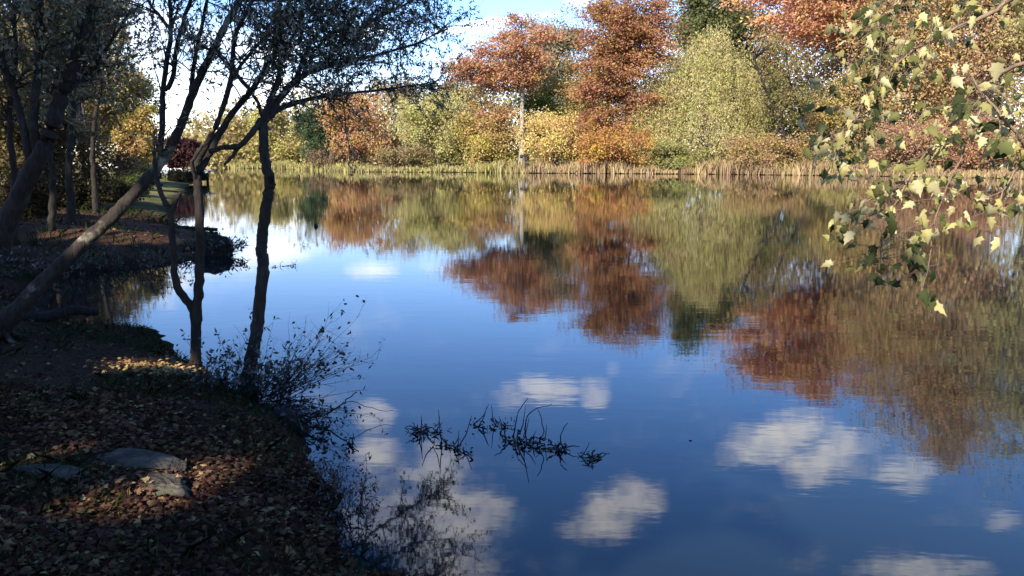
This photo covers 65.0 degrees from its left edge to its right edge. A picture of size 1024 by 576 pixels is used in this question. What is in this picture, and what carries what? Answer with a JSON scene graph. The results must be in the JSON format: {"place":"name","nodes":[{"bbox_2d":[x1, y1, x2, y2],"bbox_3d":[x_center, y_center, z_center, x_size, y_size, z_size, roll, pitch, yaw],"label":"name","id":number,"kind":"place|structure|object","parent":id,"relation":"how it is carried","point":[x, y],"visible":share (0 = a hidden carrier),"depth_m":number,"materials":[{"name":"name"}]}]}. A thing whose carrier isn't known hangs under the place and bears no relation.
{"place":"outdoors","nodes":[
{"label":"outdoors","id":0,"kind":"place"},
{"bbox_2d":[342,433,356,447],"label":"floating weed","id":1,"kind":"object","parent":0,"point":[349,443],"visible":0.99,"depth_m":5.83,"materials":[{"name":"green plant"}]},
{"bbox_2d":[0,154,1023,575],"bbox_3d":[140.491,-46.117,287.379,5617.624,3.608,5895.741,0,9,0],"label":"ground","id":2,"kind":"structure","parent":0,"point":[38,358],"depth_m":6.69,"materials":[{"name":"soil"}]},
{"bbox_2d":[0,170,63,217],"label":"shrub","id":3,"kind":"object","parent":2,"relation":"on","point":[38,201],"visible":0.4,"depth_m":20.43,"materials":[{"name":"green plant"}]},
{"bbox_2d":[0,0,63,189],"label":"tree","id":4,"kind":"object","parent":2,"relation":"on","point":[3,143],"visible":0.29,"depth_m":23.66,"materials":[{"name":"green plant"}]},
{"bbox_2d":[0,244,83,288],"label":"brush","id":5,"kind":"object","parent":2,"relation":"on","point":[33,266],"visible":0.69,"depth_m":12.99,"materials":[{"name":"plant"}]},
{"bbox_2d":[0,287,98,321],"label":"log","id":6,"kind":"object","parent":2,"relation":"on","point":[63,310],"visible":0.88,"depth_m":9.77,"materials":[{"name":"brown wood"}]},
{"bbox_2d":[9,464,89,479],"bbox_3d":[-2.435,0.963,4.229,0.486,0.063,0.174,0,9,0],"label":"flat rock","id":7,"kind":"object","parent":2,"relation":"on","point":[63,471],"visible":0.66,"depth_m":4.18,"materials":[{"name":"grey stone"}]},
{"bbox_2d":[0,0,108,245],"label":"slim tree","id":8,"kind":"object","parent":2,"relation":"on","point":[10,142],"visible":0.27,"depth_m":15.29,"materials":[{"name":"green plant"}]},
{"bbox_2d":[0,241,121,278],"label":"brush","id":9,"kind":"object","parent":2,"relation":"on","point":[68,271],"visible":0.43,"depth_m":13.78,"materials":[{"name":"plant"}]},
{"bbox_2d":[0,0,129,233],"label":"slim tree","id":10,"kind":"object","parent":2,"relation":"on","point":[51,219],"visible":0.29,"depth_m":16.79,"materials":[{"name":"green plant"}]},
{"bbox_2d":[0,107,145,199],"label":"bush","id":11,"kind":"object","parent":2,"relation":"on","point":[83,146],"visible":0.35,"depth_m":26.70,"materials":[{"name":"green plant"}]},
{"bbox_2d":[18,0,129,225],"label":"slim tree","id":12,"kind":"object","parent":2,"relation":"on","point":[71,218],"visible":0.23,"depth_m":18.82,"materials":[{"name":"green plant"}]},
{"bbox_2d":[1,0,148,162],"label":"tree","id":13,"kind":"object","parent":2,"relation":"on","point":[88,105],"depth_m":43.24,"materials":[{"name":"green plant"}]},
{"bbox_2d":[2,0,148,170],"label":"tree","id":14,"kind":"object","parent":2,"relation":"on","point":[80,107],"visible":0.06,"depth_m":31.98,"materials":[{"name":"green plant"}]},
{"bbox_2d":[44,170,113,207],"bbox_3d":[-14.020,-3.134,25.743,2.415,1.278,2.327,0,9,0],"label":"shrub","id":15,"kind":"object","parent":2,"relation":"on","point":[83,196],"visible":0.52,"depth_m":25.42,"materials":[{"name":"green plant"}]},
{"bbox_2d":[0,0,158,263],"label":"thick trunk tree","id":16,"kind":"object","parent":2,"relation":"on","point":[36,156],"visible":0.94,"depth_m":14.00,"materials":[{"name":"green plant"}]},
{"bbox_2d":[79,478,91,482],"bbox_3d":[-2.198,0.999,4.141,0.060,0.039,0.032,-6,11,-33],"label":"stone","id":17,"kind":"object","parent":2,"relation":"on","point":[86,479],"visible":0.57,"depth_m":4.13,"materials":[{"name":"grey stone"}]},
{"bbox_2d":[37,235,159,277],"bbox_3d":[-7.174,-0.395,14.429,1.949,1.279,1.941,0,9,0],"label":"brush","id":18,"kind":"object","parent":2,"relation":"on","point":[96,261],"visible":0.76,"depth_m":14.38,"materials":[{"name":"plant"}]},
{"bbox_2d":[53,0,166,212],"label":"slim tree","id":19,"kind":"object","parent":2,"relation":"on","point":[95,202],"visible":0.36,"depth_m":23.60,"materials":[{"name":"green plant"}]},
{"bbox_2d":[1,202,239,282],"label":"grass","id":20,"kind":"structure","parent":2,"relation":"on","point":[162,221],"depth_m":16.81,"materials":[{"name":"plant"}]},
{"bbox_2d":[103,372,137,380],"bbox_3d":[-3.097,0.691,6.371,0.616,0.083,0.083,7,12,35],"label":"stick","id":21,"kind":"object","parent":2,"relation":"on","point":[122,376],"visible":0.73,"depth_m":6.33,"materials":[{"name":"brown wood"}]},
{"bbox_2d":[98,174,148,202],"bbox_3d":[-15.187,-3.801,30.805,2.550,1.157,2.397,0,9,0],"label":"shrub","id":22,"kind":"object","parent":2,"relation":"on","point":[125,188],"visible":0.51,"depth_m":30.21,"materials":[{"name":"green plant"}]},
{"bbox_2d":[105,172,152,195],"bbox_3d":[-17.137,-4.626,35.687,2.356,1.266,2.409,0,9,0],"label":"shrub","id":23,"kind":"object","parent":2,"relation":"on","point":[135,181],"visible":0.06,"depth_m":35.55,"materials":[{"name":"green plant"}]},
{"bbox_2d":[73,52,187,172],"bbox_3d":[-23.933,-10.398,48.976,7.445,7.871,7.715,0,9,0],"label":"tree","id":24,"kind":"object","parent":2,"relation":"on","point":[145,88],"visible":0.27,"depth_m":47.55,"materials":[{"name":"green plant"}]},
{"bbox_2d":[46,356,228,488],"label":"fallen leaves","id":25,"kind":"object","parent":2,"relation":"on","point":[167,367],"visible":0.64,"depth_m":6.94,"materials":[{"name":"brown plant"}]},
{"bbox_2d":[111,154,166,188],"bbox_3d":[-19.249,-5.986,41.636,2.545,1.919,2.476,4,10,20],"label":"shrub","id":26,"kind":"object","parent":2,"relation":"on","point":[146,165],"visible":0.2,"depth_m":41.36,"materials":[{"name":"green plant"}]},
{"bbox_2d":[96,448,186,471],"bbox_3d":[-2.041,0.955,4.426,0.582,0.092,0.250,5,11,28],"label":"flat rock","id":27,"kind":"object","parent":2,"relation":"on","point":[141,459],"visible":0.83,"depth_m":4.37,"materials":[{"name":"grey stone"}]},
{"bbox_2d":[0,0,283,343],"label":"leaning tree","id":28,"kind":"object","parent":2,"relation":"on","point":[15,312],"visible":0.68,"depth_m":8.38,"materials":[{"name":"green plant"}]},
{"bbox_2d":[106,97,177,164],"bbox_3d":[-20.707,-8.137,45.275,3.684,5.005,3.252,3,10,15],"label":"tree","id":29,"kind":"object","parent":2,"relation":"on","point":[134,121],"visible":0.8,"depth_m":44.60,"materials":[{"name":"yellow plant"}]},
{"bbox_2d":[105,229,195,275],"bbox_3d":[-6.693,-0.375,14.826,1.869,1.289,1.490,6,11,34],"label":"brush","id":30,"kind":"object","parent":2,"relation":"on","point":[158,261],"visible":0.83,"depth_m":14.56,"materials":[{"name":"plant"}]},
{"bbox_2d":[146,473,190,496],"bbox_3d":[-1.775,1.038,4.146,0.186,0.104,0.364,-8,12,-39],"label":"flat rock","id":31,"kind":"object","parent":2,"relation":"on","point":[170,484],"visible":0.77,"depth_m":4.10,"materials":[{"name":"grey stone"}]},
{"bbox_2d":[164,133,201,169],"bbox_3d":[-26.712,-10.727,65.149,3.992,3.607,3.979,0,9,0],"label":"shrub","id":32,"kind":"object","parent":2,"relation":"on","point":[186,150],"visible":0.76,"depth_m":64.47,"materials":[{"name":"red plant"}]},
{"bbox_2d":[164,165,209,181],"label":"shrub","id":33,"kind":"object","parent":2,"relation":"on","point":[174,175],"visible":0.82,"depth_m":56.73,"materials":[{"name":"green plant"}]},
{"bbox_2d":[0,205,413,575],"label":"fallen leaves","id":34,"kind":"object","parent":2,"relation":"on","point":[106,411],"visible":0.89,"depth_m":4.28,"materials":[{"name":"brown plant"}]},
{"bbox_2d":[13,513,72,542],"bbox_3d":[-2.046,1.048,3.570,0.444,0.048,0.087,6,11,30],"label":"stick","id":35,"kind":"object","parent":34,"relation":"on","point":[47,524],"visible":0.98,"depth_m":3.55,"materials":[{"name":"brown wood"}]},
{"bbox_2d":[47,387,92,405],"bbox_3d":[-2.962,0.737,5.399,0.021,0.050,0.399,3,10,15],"label":"stick","id":36,"kind":"object","parent":34,"relation":"on","point":[69,397],"visible":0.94,"depth_m":5.45,"materials":[{"name":"brown wood"}]},
{"bbox_2d":[200,518,265,561],"bbox_3d":[-1.277,1.161,3.754,0.439,0.104,0.084,6,11,31],"label":"stick","id":37,"kind":"object","parent":34,"relation":"on","point":[224,529],"visible":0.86,"depth_m":3.74,"materials":[{"name":"brown wood"}]},
{"bbox_2d":[240,458,283,505],"bbox_3d":[-1.380,1.077,4.519,0.081,0.132,0.494,-9,13,-42],"label":"stick","id":38,"kind":"object","parent":34,"relation":"on","point":[242,460],"visible":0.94,"depth_m":4.49,"materials":[{"name":"brown wood"}]},
{"bbox_2d":[175,228,250,255],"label":"brush","id":39,"kind":"object","parent":2,"relation":"on","point":[217,245],"visible":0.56,"depth_m":16.81,"materials":[{"name":"plant"}]},
{"bbox_2d":[154,340,275,386],"bbox_3d":[-2.685,0.690,7.416,0.935,0.473,0.797,0,9,0],"label":"brush","id":40,"kind":"object","parent":2,"relation":"on","point":[225,362],"visible":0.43,"depth_m":7.33,"materials":[{"name":"plant"}]},
{"bbox_2d":[146,304,313,411],"bbox_3d":[-2.337,0.710,6.879,1.275,1.160,1.836,-2,10,-13],"label":"brush","id":41,"kind":"object","parent":2,"relation":"on","point":[241,380],"visible":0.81,"depth_m":6.73,"materials":[{"name":"plant"}]},
{"bbox_2d":[202,114,258,161],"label":"tree","id":42,"kind":"object","parent":2,"relation":"on","point":[230,132],"visible":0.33,"depth_m":121.48,"materials":[{"name":"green plant"}]},
{"bbox_2d":[129,0,352,368],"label":"twin stem tree","id":43,"kind":"object","parent":2,"relation":"on","point":[200,159],"visible":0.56,"depth_m":7.69,"materials":[{"name":"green plant"}]},
{"bbox_2d":[236,109,305,163],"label":"bankside tree","id":44,"kind":"object","parent":2,"relation":"on","point":[282,154],"visible":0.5,"depth_m":118.51,"materials":[{"name":"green plant"}]},
{"bbox_2d":[249,397,333,437],"bbox_3d":[-1.744,1.012,6.207,0.722,0.369,0.633,0,9,0],"label":"brush","id":45,"kind":"object","parent":2,"relation":"on","point":[300,424],"visible":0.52,"depth_m":6.15,"materials":[{"name":"plant"}]},
{"bbox_2d":[282,441,338,493],"bbox_3d":[-1.394,1.218,5.065,0.687,0.513,0.617,0,9,0],"label":"brush","id":46,"kind":"object","parent":2,"relation":"on","point":[323,462],"visible":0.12,"depth_m":5.04,"materials":[{"name":"plant"}]},
{"bbox_2d":[288,106,333,163],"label":"evergreen tree","id":47,"kind":"object","parent":2,"relation":"on","point":[312,136],"visible":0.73,"depth_m":112.53,"materials":[{"name":"green plant"}]},
{"bbox_2d":[244,295,385,406],"bbox_3d":[-1.727,0.574,6.998,1.320,0.973,0.961,-9,13,-42],"label":"brush","id":48,"kind":"object","parent":2,"relation":"on","point":[300,374],"visible":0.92,"depth_m":7.00,"materials":[{"name":"plant"}]},
{"bbox_2d":[267,446,382,530],"bbox_3d":[-1.105,1.241,4.739,0.709,0.565,0.832,0,9,0],"label":"brush","id":49,"kind":"object","parent":2,"relation":"on","point":[330,496],"visible":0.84,"depth_m":4.71,"materials":[{"name":"plant"}]},
{"bbox_2d":[167,0,493,386],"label":"spreading tree","id":50,"kind":"object","parent":2,"relation":"on","point":[350,46],"visible":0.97,"depth_m":8.23,"materials":[{"name":"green plant"}]},
{"bbox_2d":[304,147,356,168],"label":"shrub","id":51,"kind":"object","parent":2,"relation":"on","point":[318,159],"visible":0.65,"depth_m":101.50,"materials":[{"name":"orange plant"}]},
{"bbox_2d":[304,392,393,423],"bbox_3d":[-1.331,0.999,6.331,0.792,0.360,0.211,-1,10,-9],"label":"fallen twig","id":52,"kind":"object","parent":2,"relation":"on","point":[345,402],"visible":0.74,"depth_m":6.36,"materials":[{"name":"brown wood"}]},
{"bbox_2d":[310,85,398,165],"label":"bankside tree","id":53,"kind":"object","parent":2,"relation":"on","point":[358,136],"visible":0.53,"depth_m":102.39,"materials":[{"name":"orange plant"}]},
{"bbox_2d":[207,158,546,172],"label":"reeds","id":54,"kind":"object","parent":2,"relation":"on","point":[506,167],"visible":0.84,"depth_m":93.21,"materials":[{"name":"yellow plant"}]},
{"bbox_2d":[363,72,428,162],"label":"bankside tree","id":55,"kind":"object","parent":2,"relation":"on","point":[395,141],"visible":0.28,"depth_m":112.44,"materials":[{"name":"green plant"}]},
{"bbox_2d":[372,137,436,167],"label":"shrub","id":56,"kind":"object","parent":2,"relation":"on","point":[406,156],"visible":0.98,"depth_m":93.94,"materials":[{"name":"green plant"}]},
{"bbox_2d":[377,79,512,165],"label":"bankside tree","id":57,"kind":"object","parent":2,"relation":"on","point":[434,125],"visible":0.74,"depth_m":98.14,"materials":[{"name":"green plant"}]},
{"bbox_2d":[425,77,519,161],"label":"background tree","id":58,"kind":"object","parent":2,"relation":"on","point":[470,96],"visible":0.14,"depth_m":116.56,"materials":[{"name":"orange plant"}]},
{"bbox_2d":[449,99,517,165],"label":"bankside tree","id":59,"kind":"object","parent":2,"relation":"on","point":[487,146],"visible":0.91,"depth_m":93.84,"materials":[{"name":"yellow plant"}]},
{"bbox_2d":[427,12,577,165],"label":"bald cypress","id":60,"kind":"object","parent":2,"relation":"on","point":[523,70],"visible":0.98,"depth_m":90.01,"materials":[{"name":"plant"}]},
{"bbox_2d":[520,154,528,167],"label":"mooring post","id":61,"kind":"object","parent":2,"relation":"on","point":[524,156],"visible":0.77,"depth_m":88.77,"materials":[{"name":"grey wood"}]},
{"bbox_2d":[507,74,564,161],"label":"bankside tree","id":62,"kind":"object","parent":2,"relation":"on","point":[531,102],"visible":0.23,"depth_m":98.52,"materials":[{"name":"green plant"}]},
{"bbox_2d":[503,99,593,164],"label":"shrub","id":63,"kind":"object","parent":2,"relation":"on","point":[556,142],"visible":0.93,"depth_m":89.52,"materials":[{"name":"yellow plant"}]},
{"bbox_2d":[519,10,589,162],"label":"bankside tree","id":64,"kind":"object","parent":2,"relation":"on","point":[560,52],"visible":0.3,"depth_m":106.73,"materials":[{"name":"brown plant"}]},
{"bbox_2d":[532,54,601,161],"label":"bankside tree","id":65,"kind":"object","parent":2,"relation":"on","point":[554,83],"visible":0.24,"depth_m":95.55,"materials":[{"name":"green plant"}]},
{"bbox_2d":[182,22,1023,167],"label":"wood","id":66,"kind":"object","parent":2,"relation":"on","point":[198,124],"visible":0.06,"depth_m":120.62,"materials":[{"name":"green plant"}]},
{"bbox_2d":[568,107,665,169],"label":"shrub","id":67,"kind":"object","parent":2,"relation":"on","point":[604,143],"visible":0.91,"depth_m":86.18,"materials":[{"name":"orange plant"}]},
{"bbox_2d":[542,0,700,162],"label":"bald cypress","id":68,"kind":"object","parent":2,"relation":"on","point":[621,54],"visible":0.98,"depth_m":85.78,"materials":[{"name":"orange plant"}]},
{"bbox_2d":[609,66,699,159],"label":"background tree","id":69,"kind":"object","parent":2,"relation":"on","point":[644,121],"visible":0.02,"depth_m":120.10,"materials":[{"name":"green plant"}]},
{"bbox_2d":[644,134,717,171],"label":"shrub","id":70,"kind":"object","parent":2,"relation":"on","point":[668,149],"visible":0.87,"depth_m":84.38,"materials":[{"name":"green plant"}]},
{"bbox_2d":[629,21,775,166],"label":"willow tree","id":71,"kind":"object","parent":2,"relation":"on","point":[697,77],"visible":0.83,"depth_m":87.17,"materials":[{"name":"green plant"}]},
{"bbox_2d":[661,0,770,161],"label":"evergreen tree","id":72,"kind":"object","parent":2,"relation":"on","point":[700,14],"visible":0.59,"depth_m":104.08,"materials":[{"name":"green plant"}]},
{"bbox_2d":[480,156,1023,178],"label":"sedge","id":73,"kind":"object","parent":2,"relation":"on","point":[720,166],"visible":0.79,"depth_m":81.85,"materials":[{"name":"yellow plant"}]},
{"bbox_2d":[716,65,800,161],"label":"bankside tree","id":74,"kind":"object","parent":2,"relation":"on","point":[774,89],"visible":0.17,"depth_m":91.72,"materials":[{"name":"green plant"}]},
{"bbox_2d":[702,19,820,164],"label":"leaning tree","id":75,"kind":"object","parent":2,"relation":"on","point":[767,95],"visible":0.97,"depth_m":80.62,"materials":[{"name":"green plant"}]},
{"bbox_2d":[708,121,817,170],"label":"shrub","id":76,"kind":"object","parent":2,"relation":"on","point":[769,147],"visible":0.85,"depth_m":81.80,"materials":[{"name":"orange plant"}]},
{"bbox_2d":[720,0,842,131],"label":"background tree","id":77,"kind":"object","parent":2,"relation":"on","point":[795,70],"visible":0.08,"depth_m":113.25,"materials":[{"name":"orange plant"}]},
{"bbox_2d":[747,40,842,161],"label":"leaning tree","id":78,"kind":"object","parent":2,"relation":"on","point":[797,104],"visible":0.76,"depth_m":81.43,"materials":[{"name":"green plant"}]},
{"bbox_2d":[785,73,837,148],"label":"bankside tree","id":79,"kind":"object","parent":2,"relation":"on","point":[806,104],"visible":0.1,"depth_m":94.06,"materials":[{"name":"green plant"}]},
{"bbox_2d":[702,0,965,100],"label":"autumn tree","id":80,"kind":"object","parent":2,"relation":"on","point":[804,20],"visible":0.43,"depth_m":88.40,"materials":[{"name":"orange plant"}]},
{"bbox_2d":[797,143,876,164],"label":"shrub","id":81,"kind":"object","parent":2,"relation":"on","point":[845,157],"visible":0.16,"depth_m":80.87,"materials":[{"name":"orange plant"}]},
{"bbox_2d":[785,52,913,153],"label":"bankside tree","id":82,"kind":"object","parent":2,"relation":"on","point":[830,123],"visible":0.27,"depth_m":83.83,"materials":[{"name":"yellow plant"}]},
{"bbox_2d":[789,33,937,160],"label":"background tree","id":83,"kind":"object","parent":2,"relation":"on","point":[832,64],"visible":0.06,"depth_m":108.00,"materials":[{"name":"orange plant"}]},
{"bbox_2d":[854,111,953,168],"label":"shrub","id":84,"kind":"object","parent":2,"relation":"on","point":[890,152],"visible":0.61,"depth_m":76.01,"materials":[{"name":"brown plant"}]},
{"bbox_2d":[793,0,1023,315],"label":"overhanging tree","id":85,"kind":"object","parent":2,"relation":"on","point":[843,140],"visible":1,"depth_m":4.32,"materials":[{"name":"green plant"}]},
{"bbox_2d":[816,0,1023,168],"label":"bankside tree","id":86,"kind":"object","parent":2,"relation":"on","point":[917,112],"visible":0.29,"depth_m":77.65,"materials":[{"name":"yellow plant"}]},
{"bbox_2d":[882,0,1023,169],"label":"bankside tree","id":87,"kind":"object","parent":2,"relation":"on","point":[984,66],"visible":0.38,"depth_m":73.74,"materials":[{"name":"brown plant"}]},
{"bbox_2d":[894,13,1023,158],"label":"background tree","id":88,"kind":"object","parent":2,"relation":"on","point":[1003,100],"visible":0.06,"depth_m":103.72,"materials":[{"name":"grey plant"}]},
{"bbox_2d":[905,99,1023,170],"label":"shrub","id":89,"kind":"object","parent":2,"relation":"on","point":[970,157],"visible":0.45,"depth_m":74.07,"materials":[{"name":"orange plant"}]},
{"bbox_2d":[964,0,1023,170],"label":"bankside tree","id":90,"kind":"object","parent":2,"relation":"on","point":[1018,30],"visible":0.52,"depth_m":71.13,"materials":[{"name":"yellow plant"}]},
{"bbox_2d":[1,0,1023,153],"label":"sky","id":91,"kind":"structure","parent":0,"point":[491,7],"materials":[{"name":"white"}]},
{"bbox_2d":[18,160,1023,575],"bbox_3d":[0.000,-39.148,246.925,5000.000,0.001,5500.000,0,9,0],"label":"river water","id":92,"kind":"structure","parent":0,"point":[638,332],"depth_m":8.31,"materials":[{"name":"blue liquid"}]},
{"bbox_2d":[158,223,217,230],"bbox_3d":[-8.952,-1.640,21.666,1.907,0.283,0.440,-1,10,-8],"label":"driftwood","id":93,"kind":"object","parent":92,"relation":"on","point":[188,227],"visible":0.25,"depth_m":21.61,"materials":[{"name":"brown wood"}]},
{"bbox_2d":[161,170,215,182],"bbox_3d":[-24.048,-7.685,59.619,3.663,2.100,1.660,0,9,0],"label":"dock","id":94,"kind":"object","parent":92,"relation":"in","point":[207,171],"visible":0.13,"depth_m":58.66,"materials":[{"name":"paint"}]},
{"bbox_2d":[404,415,448,438],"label":"floating weed","id":95,"kind":"object","parent":92,"relation":"on","point":[415,430],"visible":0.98,"depth_m":6.11,"materials":[{"name":"green plant"}]},
{"bbox_2d":[421,410,472,455],"bbox_3d":[-0.399,1.045,5.816,0.479,0.338,0.268,9,13,42],"label":"floating weed","id":96,"kind":"object","parent":92,"relation":"on","point":[449,445],"visible":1,"depth_m":5.83,"materials":[{"name":"green plant"}]},
{"bbox_2d":[468,400,589,455],"bbox_3d":[0.110,1.004,6.001,1.035,0.317,0.621,3,10,16],"label":"floating weed","id":97,"kind":"object","parent":92,"relation":"on","point":[555,446],"visible":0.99,"depth_m":5.91,"materials":[{"name":"green plant"}]},
{"bbox_2d":[579,449,608,464],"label":"floating weed","id":98,"kind":"object","parent":92,"relation":"on","point":[591,457],"visible":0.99,"depth_m":5.59,"materials":[{"name":"green plant"}]}
]}

